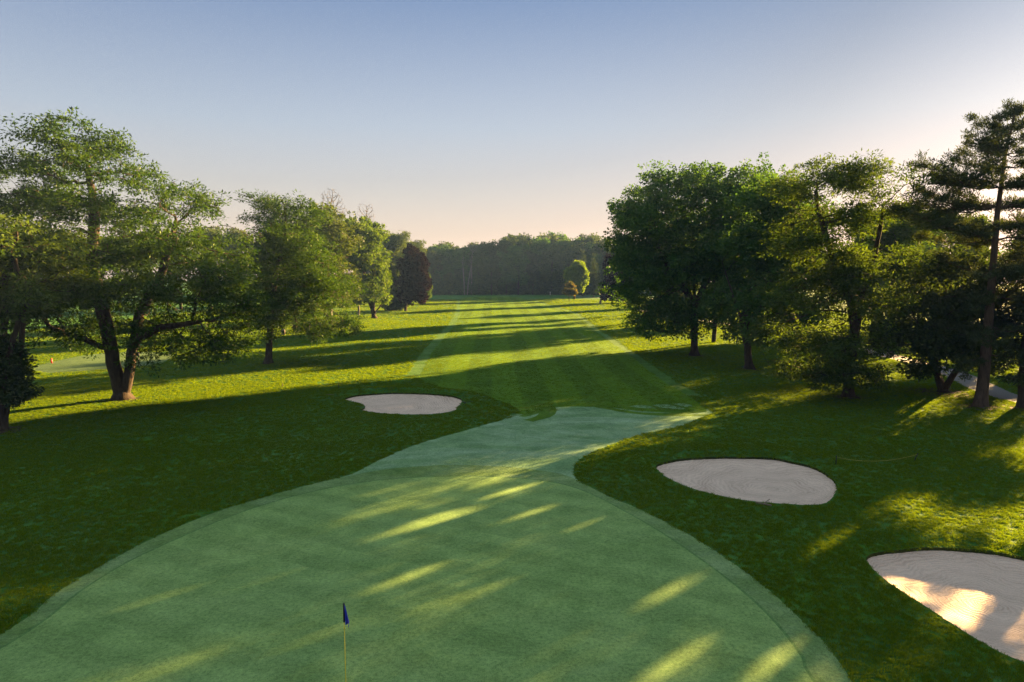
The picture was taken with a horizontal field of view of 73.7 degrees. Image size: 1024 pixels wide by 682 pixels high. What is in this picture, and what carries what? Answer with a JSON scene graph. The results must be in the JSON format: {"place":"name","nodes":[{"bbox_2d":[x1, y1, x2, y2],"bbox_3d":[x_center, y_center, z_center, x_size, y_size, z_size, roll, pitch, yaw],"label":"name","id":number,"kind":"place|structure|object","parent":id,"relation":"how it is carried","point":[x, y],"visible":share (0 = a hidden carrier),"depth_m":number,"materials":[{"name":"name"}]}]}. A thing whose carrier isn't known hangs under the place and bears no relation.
{"place":"outdoors","nodes":[
{"label":"outdoors","id":0,"kind":"place"},
{"bbox_2d":[34,352,175,372],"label":"lawn","id":1,"kind":"structure","parent":0,"point":[76,364],"depth_m":67.86,"materials":[{"name":"green plant"}]},
{"bbox_2d":[0,283,1023,681],"bbox_3d":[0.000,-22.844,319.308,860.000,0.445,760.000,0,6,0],"label":"ground","id":2,"kind":"structure","parent":0,"point":[664,507],"depth_m":31.98,"materials":[{"name":"green plant"}]},
{"bbox_2d":[0,203,114,430],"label":"ivy tree","id":3,"kind":"object","parent":2,"relation":"on","point":[16,389],"visible":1,"depth_m":38.38,"materials":[{"name":"green plant"}]},
{"bbox_2d":[100,233,134,310],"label":"broadleaf tree","id":4,"kind":"object","parent":2,"relation":"on","point":[123,274],"visible":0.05,"depth_m":160.61,"materials":[{"name":"green plant"}]},
{"bbox_2d":[0,106,273,400],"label":"honey locust","id":5,"kind":"object","parent":2,"relation":"on","point":[209,282],"visible":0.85,"depth_m":45.16,"materials":[{"name":"green plant"}]},
{"bbox_2d":[125,239,161,304],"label":"broadleaf tree","id":6,"kind":"object","parent":2,"relation":"on","point":[145,265],"visible":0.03,"depth_m":174.75,"materials":[{"name":"green plant"}]},
{"bbox_2d":[158,247,193,308],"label":"broadleaf tree","id":7,"kind":"object","parent":2,"relation":"on","point":[181,307],"visible":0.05,"depth_m":166.85,"materials":[{"name":"green plant"}]},
{"bbox_2d":[186,224,227,294],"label":"broadleaf tree","id":8,"kind":"object","parent":2,"relation":"on","point":[209,231],"visible":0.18,"depth_m":160.31,"materials":[{"name":"green plant"}]},
{"bbox_2d":[217,226,261,304],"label":"broadleaf tree","id":9,"kind":"object","parent":2,"relation":"on","point":[236,232],"visible":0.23,"depth_m":161.77,"materials":[{"name":"green plant"}]},
{"bbox_2d":[251,244,295,334],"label":"broadleaf tree","id":10,"kind":"object","parent":2,"relation":"on","point":[282,278],"depth_m":98.47,"materials":[{"name":"green plant"}]},
{"bbox_2d":[227,188,368,363],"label":"honey locust","id":11,"kind":"object","parent":2,"relation":"on","point":[291,295],"visible":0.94,"depth_m":65.19,"materials":[{"name":"green plant"}]},
{"bbox_2d":[267,231,338,332],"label":"broadleaf tree","id":12,"kind":"object","parent":2,"relation":"on","point":[325,235],"visible":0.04,"depth_m":99.11,"materials":[{"name":"green plant"}]},
{"bbox_2d":[288,198,366,328],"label":"tall tree","id":13,"kind":"object","parent":2,"relation":"on","point":[342,240],"visible":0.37,"depth_m":102.12,"materials":[{"name":"green plant"}]},
{"bbox_2d":[321,189,347,319],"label":"dead tree","id":14,"kind":"object","parent":2,"relation":"on","point":[332,200],"visible":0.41,"depth_m":125.93,"materials":[{"name":"grey plant"}]},
{"bbox_2d":[333,216,393,318],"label":"maple","id":15,"kind":"object","parent":2,"relation":"on","point":[378,281],"visible":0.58,"depth_m":132.26,"materials":[{"name":"green plant"}]},
{"bbox_2d":[358,204,373,316],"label":"dead tree","id":16,"kind":"object","parent":2,"relation":"on","point":[362,239],"visible":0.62,"depth_m":138.31,"materials":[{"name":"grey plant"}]},
{"bbox_2d":[379,263,409,310],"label":"cedar","id":17,"kind":"object","parent":2,"relation":"on","point":[396,304],"visible":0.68,"depth_m":163.54,"materials":[{"name":"green plant"}]},
{"bbox_2d":[382,230,411,286],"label":"broadleaf tree","id":18,"kind":"object","parent":2,"relation":"on","point":[394,244],"visible":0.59,"depth_m":191.95,"materials":[{"name":"green plant"}]},
{"bbox_2d":[344,393,461,413],"bbox_3d":[-7.790,4.522,47.618,8.637,0.473,7.996,0,6,0],"label":"sand bunker","id":19,"kind":"object","parent":2,"relation":"on","point":[407,403],"visible":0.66,"depth_m":49.51},
{"bbox_2d":[0,476,812,681],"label":"putting green","id":20,"kind":"object","parent":2,"relation":"on","point":[464,579],"visible":1,"depth_m":18.68,"materials":[{"name":"green plant"}]},
{"bbox_2d":[343,603,348,681],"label":"flagstick","id":21,"kind":"object","parent":20,"relation":"on","point":[345,619],"visible":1,"depth_m":12.46,"materials":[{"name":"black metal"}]},
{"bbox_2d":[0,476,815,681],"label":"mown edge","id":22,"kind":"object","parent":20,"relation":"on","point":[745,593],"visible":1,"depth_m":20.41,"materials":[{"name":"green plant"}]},
{"bbox_2d":[393,243,433,310],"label":"purple maple","id":23,"kind":"object","parent":2,"relation":"on","point":[413,281],"visible":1,"depth_m":159.99,"materials":[{"name":"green plant"}]},
{"bbox_2d":[399,239,427,255],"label":"broadleaf tree","id":24,"kind":"object","parent":2,"relation":"on","point":[417,244],"visible":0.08,"depth_m":219.69,"materials":[{"name":"green plant"}]},
{"bbox_2d":[0,465,850,681],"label":"collar","id":25,"kind":"object","parent":2,"relation":"on","point":[822,662],"visible":1,"depth_m":22.17,"materials":[{"name":"green plant"}]},
{"bbox_2d":[424,274,432,302],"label":"shrubby tree","id":26,"kind":"object","parent":2,"relation":"on","point":[429,293],"visible":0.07,"depth_m":195.48,"materials":[{"name":"green plant"}]},
{"bbox_2d":[425,250,444,294],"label":"tree","id":27,"kind":"object","parent":2,"relation":"on","point":[433,257],"visible":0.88,"depth_m":282.29,"materials":[{"name":"green plant"}]},
{"bbox_2d":[428,244,451,294],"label":"tree","id":28,"kind":"object","parent":2,"relation":"on","point":[442,251],"visible":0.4,"depth_m":285.72,"materials":[{"name":"green plant"}]},
{"bbox_2d":[436,241,458,252],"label":"tree","id":29,"kind":"object","parent":2,"relation":"on","point":[445,243],"visible":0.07,"depth_m":305.94,"materials":[{"name":"green plant"}]},
{"bbox_2d":[448,250,468,280],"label":"tree","id":30,"kind":"object","parent":2,"relation":"on","point":[457,262],"visible":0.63,"depth_m":285.38,"materials":[{"name":"green plant"}]},
{"bbox_2d":[454,267,467,290],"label":"tree","id":31,"kind":"object","parent":2,"relation":"on","point":[459,271],"visible":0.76,"depth_m":282.53,"materials":[{"name":"green plant"}]},
{"bbox_2d":[460,256,464,294],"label":"pale tree","id":32,"kind":"object","parent":2,"relation":"on","point":[463,277],"visible":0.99,"depth_m":277.78,"materials":[{"name":"grey plant"}]},
{"bbox_2d":[457,245,473,282],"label":"tree","id":33,"kind":"object","parent":2,"relation":"on","point":[465,250],"visible":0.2,"depth_m":294.05,"materials":[{"name":"green plant"}]},
{"bbox_2d":[82,403,851,681],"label":"apron","id":34,"kind":"object","parent":2,"relation":"on","point":[562,440],"visible":1,"depth_m":36.86,"materials":[{"name":"green plant"}]},
{"bbox_2d":[467,259,472,294],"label":"pale tree","id":35,"kind":"object","parent":2,"relation":"on","point":[469,277],"visible":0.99,"depth_m":277.68,"materials":[{"name":"grey plant"}]},
{"bbox_2d":[467,241,478,292],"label":"dead tree","id":36,"kind":"object","parent":2,"relation":"on","point":[472,257],"visible":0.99,"depth_m":282.79,"materials":[{"name":"grey plant"}]},
{"bbox_2d":[465,249,485,281],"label":"tree","id":37,"kind":"object","parent":2,"relation":"on","point":[479,254],"visible":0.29,"depth_m":286.70,"materials":[{"name":"green plant"}]},
{"bbox_2d":[468,255,487,294],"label":"tree","id":38,"kind":"object","parent":2,"relation":"on","point":[478,264],"visible":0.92,"depth_m":281.70,"materials":[{"name":"green plant"}]},
{"bbox_2d":[469,243,488,268],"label":"tree","id":39,"kind":"object","parent":2,"relation":"on","point":[476,249],"visible":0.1,"depth_m":295.72,"materials":[{"name":"green plant"}]},
{"bbox_2d":[478,241,500,277],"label":"tree","id":40,"kind":"object","parent":2,"relation":"on","point":[491,250],"visible":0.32,"depth_m":288.18,"materials":[{"name":"green plant"}]},
{"bbox_2d":[486,239,511,288],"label":"tree","id":41,"kind":"object","parent":2,"relation":"on","point":[501,247],"visible":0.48,"depth_m":287.49,"materials":[{"name":"green plant"}]},
{"bbox_2d":[348,273,651,294],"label":"undergrowth","id":42,"kind":"object","parent":2,"relation":"on","point":[540,284],"visible":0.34,"depth_m":281.38,"materials":[{"name":"green plant"}]},
{"bbox_2d":[501,237,527,288],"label":"tree","id":43,"kind":"object","parent":2,"relation":"on","point":[513,242],"visible":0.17,"depth_m":286.29,"materials":[{"name":"green plant"}]},
{"bbox_2d":[505,243,529,294],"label":"tree","id":44,"kind":"object","parent":2,"relation":"on","point":[518,260],"visible":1,"depth_m":277.39,"materials":[{"name":"green plant"}]},
{"bbox_2d":[503,232,533,259],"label":"tree","id":45,"kind":"object","parent":2,"relation":"on","point":[522,237],"visible":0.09,"depth_m":296.84,"materials":[{"name":"green plant"}]},
{"bbox_2d":[521,239,539,288],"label":"tree","id":46,"kind":"object","parent":2,"relation":"on","point":[527,242],"visible":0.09,"depth_m":286.51,"materials":[{"name":"green plant"}]},
{"bbox_2d":[523,251,542,294],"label":"tree","id":47,"kind":"object","parent":2,"relation":"on","point":[533,265],"visible":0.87,"depth_m":282.01,"materials":[{"name":"green plant"}]},
{"bbox_2d":[528,236,550,289],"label":"tree","id":48,"kind":"object","parent":2,"relation":"on","point":[538,245],"visible":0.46,"depth_m":284.45,"materials":[{"name":"green plant"}]},
{"bbox_2d":[536,232,561,243],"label":"tree","id":49,"kind":"object","parent":2,"relation":"on","point":[553,238],"visible":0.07,"depth_m":302.01,"materials":[{"name":"green plant"}]},
{"bbox_2d":[539,246,563,289],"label":"tree","id":50,"kind":"object","parent":2,"relation":"on","point":[549,257],"visible":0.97,"depth_m":281.13,"materials":[{"name":"green plant"}]},
{"bbox_2d":[540,243,563,280],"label":"tree","id":51,"kind":"object","parent":2,"relation":"on","point":[555,246],"visible":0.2,"depth_m":284.91,"materials":[{"name":"green plant"}]},
{"bbox_2d":[406,299,700,395],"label":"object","id":52,"kind":"object","parent":2,"relation":"on","point":[420,363],"visible":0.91,"depth_m":74.28,"materials":[{"name":"green plant"}]},
{"bbox_2d":[547,231,568,239],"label":"tree","id":53,"kind":"object","parent":2,"relation":"on","point":[558,235],"visible":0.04,"depth_m":312.11,"materials":[{"name":"green plant"}]},
{"bbox_2d":[419,296,706,421],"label":"fairway","id":54,"kind":"structure","parent":2,"relation":"on","point":[543,414],"depth_m":66.09,"materials":[{"name":"green plant"}]},
{"bbox_2d":[556,245,580,284],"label":"tree","id":55,"kind":"object","parent":2,"relation":"on","point":[567,255],"visible":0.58,"depth_m":279.22,"materials":[{"name":"green plant"}]},
{"bbox_2d":[555,237,581,274],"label":"tree","id":56,"kind":"object","parent":2,"relation":"on","point":[566,243],"visible":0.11,"depth_m":288.34,"materials":[{"name":"green plant"}]},
{"bbox_2d":[562,280,577,300],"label":"sapling","id":57,"kind":"object","parent":2,"relation":"on","point":[568,290],"visible":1,"depth_m":217.32,"materials":[{"name":"orange plant"}]},
{"bbox_2d":[563,259,589,298],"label":"young maple","id":58,"kind":"object","parent":2,"relation":"on","point":[576,272],"visible":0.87,"depth_m":232.86,"materials":[{"name":"green plant"}]},
{"bbox_2d":[571,242,589,261],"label":"tree","id":59,"kind":"object","parent":2,"relation":"on","point":[579,246],"visible":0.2,"depth_m":285.61,"materials":[{"name":"green plant"}]},
{"bbox_2d":[571,254,591,294],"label":"tree","id":60,"kind":"object","parent":2,"relation":"on","point":[585,259],"visible":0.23,"depth_m":279.61,"materials":[{"name":"green plant"}]},
{"bbox_2d":[578,250,589,295],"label":"spruce","id":61,"kind":"object","parent":2,"relation":"on","point":[582,256],"visible":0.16,"depth_m":261.40,"materials":[{"name":"green plant"}]},
{"bbox_2d":[575,232,600,243],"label":"tree","id":62,"kind":"object","parent":2,"relation":"on","point":[584,236],"visible":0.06,"depth_m":314.28,"materials":[{"name":"green plant"}]},
{"bbox_2d":[576,234,600,245],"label":"tree","id":63,"kind":"object","parent":2,"relation":"on","point":[594,239],"visible":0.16,"depth_m":293.18,"materials":[{"name":"green plant"}]},
{"bbox_2d":[579,242,602,263],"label":"tree","id":64,"kind":"object","parent":2,"relation":"on","point":[588,247],"visible":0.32,"depth_m":285.31,"materials":[{"name":"green plant"}]},
{"bbox_2d":[584,253,600,296],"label":"spruce","id":65,"kind":"object","parent":2,"relation":"on","point":[592,288],"visible":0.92,"depth_m":250.10,"materials":[{"name":"green plant"}]},
{"bbox_2d":[588,254,604,294],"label":"tree","id":66,"kind":"object","parent":2,"relation":"on","point":[598,259],"visible":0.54,"depth_m":280.46,"materials":[{"name":"green plant"}]},
{"bbox_2d":[588,236,610,271],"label":"tree","id":67,"kind":"object","parent":2,"relation":"on","point":[601,243],"visible":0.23,"depth_m":288.02,"materials":[{"name":"green plant"}]},
{"bbox_2d":[598,254,605,291],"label":"spruce","id":68,"kind":"object","parent":2,"relation":"on","point":[602,272],"visible":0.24,"depth_m":280.44,"materials":[{"name":"green plant"}]},
{"bbox_2d":[599,253,630,303],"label":"purple maple","id":69,"kind":"object","parent":2,"relation":"on","point":[610,280],"visible":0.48,"depth_m":200.23,"materials":[{"name":"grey plant"}]},
{"bbox_2d":[652,234,692,304],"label":"broadleaf tree","id":70,"kind":"object","parent":2,"relation":"on","point":[678,291],"visible":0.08,"depth_m":118.93,"materials":[{"name":"green plant"}]},
{"bbox_2d":[595,152,786,355],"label":"maple","id":71,"kind":"object","parent":2,"relation":"on","point":[653,265],"visible":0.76,"depth_m":70.79,"materials":[{"name":"green plant"}]},
{"bbox_2d":[693,234,728,341],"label":"broadleaf tree","id":72,"kind":"object","parent":2,"relation":"on","point":[714,332],"visible":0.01,"depth_m":89.39,"materials":[{"name":"green plant"}]},
{"bbox_2d":[656,456,837,504],"bbox_3d":[10.421,6.279,30.113,7.522,0.500,7.052,0,6,0],"label":"sand bunker","id":73,"kind":"object","parent":2,"relation":"on","point":[762,479],"visible":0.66,"depth_m":31.30},
{"bbox_2d":[756,499,771,505],"bbox_3d":[10.002,6.328,26.828,0.603,0.120,0.759,4,7,38],"label":"bunker rake","id":74,"kind":"object","parent":2,"relation":"on","point":[764,503],"visible":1,"depth_m":26.57,"materials":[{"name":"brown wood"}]},
{"bbox_2d":[697,164,847,368],"bbox_3d":[23.964,-6.634,63.397,12.986,18.990,14.501,0,6,0],"label":"maple","id":75,"kind":"object","parent":2,"relation":"on","point":[738,295],"visible":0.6,"depth_m":61.18,"materials":[{"name":"green plant"}]},
{"bbox_2d":[736,148,955,397],"bbox_3d":[22.850,-4.631,49.066,12.062,17.678,13.434,0,6,0],"label":"honey locust","id":76,"kind":"object","parent":2,"relation":"on","point":[841,274],"visible":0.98,"depth_m":46.71,"materials":[{"name":"green plant"}]},
{"bbox_2d":[841,201,917,329],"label":"broadleaf tree","id":77,"kind":"object","parent":2,"relation":"on","point":[859,243],"visible":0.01,"depth_m":96.78,"materials":[{"name":"green plant"}]},
{"bbox_2d":[853,208,937,357],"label":"broadleaf tree","id":78,"kind":"object","parent":2,"relation":"on","point":[895,234],"visible":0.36,"depth_m":71.77,"materials":[{"name":"green plant"}]},
{"bbox_2d":[865,204,940,346],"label":"broadleaf tree","id":79,"kind":"object","parent":2,"relation":"on","point":[926,247],"visible":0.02,"depth_m":81.61,"materials":[{"name":"green plant"}]},
{"bbox_2d":[859,241,1022,392],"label":"bushy tree","id":80,"kind":"object","parent":2,"relation":"on","point":[932,345],"visible":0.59,"depth_m":48.10,"materials":[{"name":"green plant"}]},
{"bbox_2d":[922,214,964,317],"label":"broadleaf tree","id":81,"kind":"object","parent":2,"relation":"on","point":[937,244],"visible":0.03,"depth_m":115.15,"materials":[{"name":"green plant"}]},
{"bbox_2d":[866,547,1023,661],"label":"sand bunker","id":82,"kind":"object","parent":2,"relation":"on","point":[978,595],"visible":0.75,"depth_m":20.62},
{"bbox_2d":[880,97,1023,406],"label":"white pine","id":83,"kind":"object","parent":2,"relation":"on","point":[978,233],"visible":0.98,"depth_m":44.04,"materials":[{"name":"green plant"}]},
{"bbox_2d":[929,211,1005,289],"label":"broadleaf tree","id":84,"kind":"object","parent":2,"relation":"on","point":[967,250],"visible":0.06,"depth_m":98.70,"materials":[{"name":"green plant"}]},
{"bbox_2d":[941,212,1004,281],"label":"broadleaf tree","id":85,"kind":"object","parent":2,"relation":"on","point":[975,213],"visible":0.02,"depth_m":116.99,"materials":[{"name":"green plant"}]},
{"bbox_2d":[978,236,1023,407],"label":"spruce","id":86,"kind":"object","parent":2,"relation":"on","point":[1017,312],"visible":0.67,"depth_m":45.36,"materials":[{"name":"green plant"}]},
{"bbox_2d":[999,233,1022,292],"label":"broadleaf tree","id":87,"kind":"object","parent":2,"relation":"on","point":[1008,250],"visible":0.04,"depth_m":82.95,"materials":[{"name":"green plant"}]},
{"bbox_2d":[0,0,1023,280],"label":"sky","id":88,"kind":"structure","parent":0,"point":[459,122],"materials":[{"name":"blue"}]},
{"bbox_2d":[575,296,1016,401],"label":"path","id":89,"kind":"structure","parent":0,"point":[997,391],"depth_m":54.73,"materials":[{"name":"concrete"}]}
]}

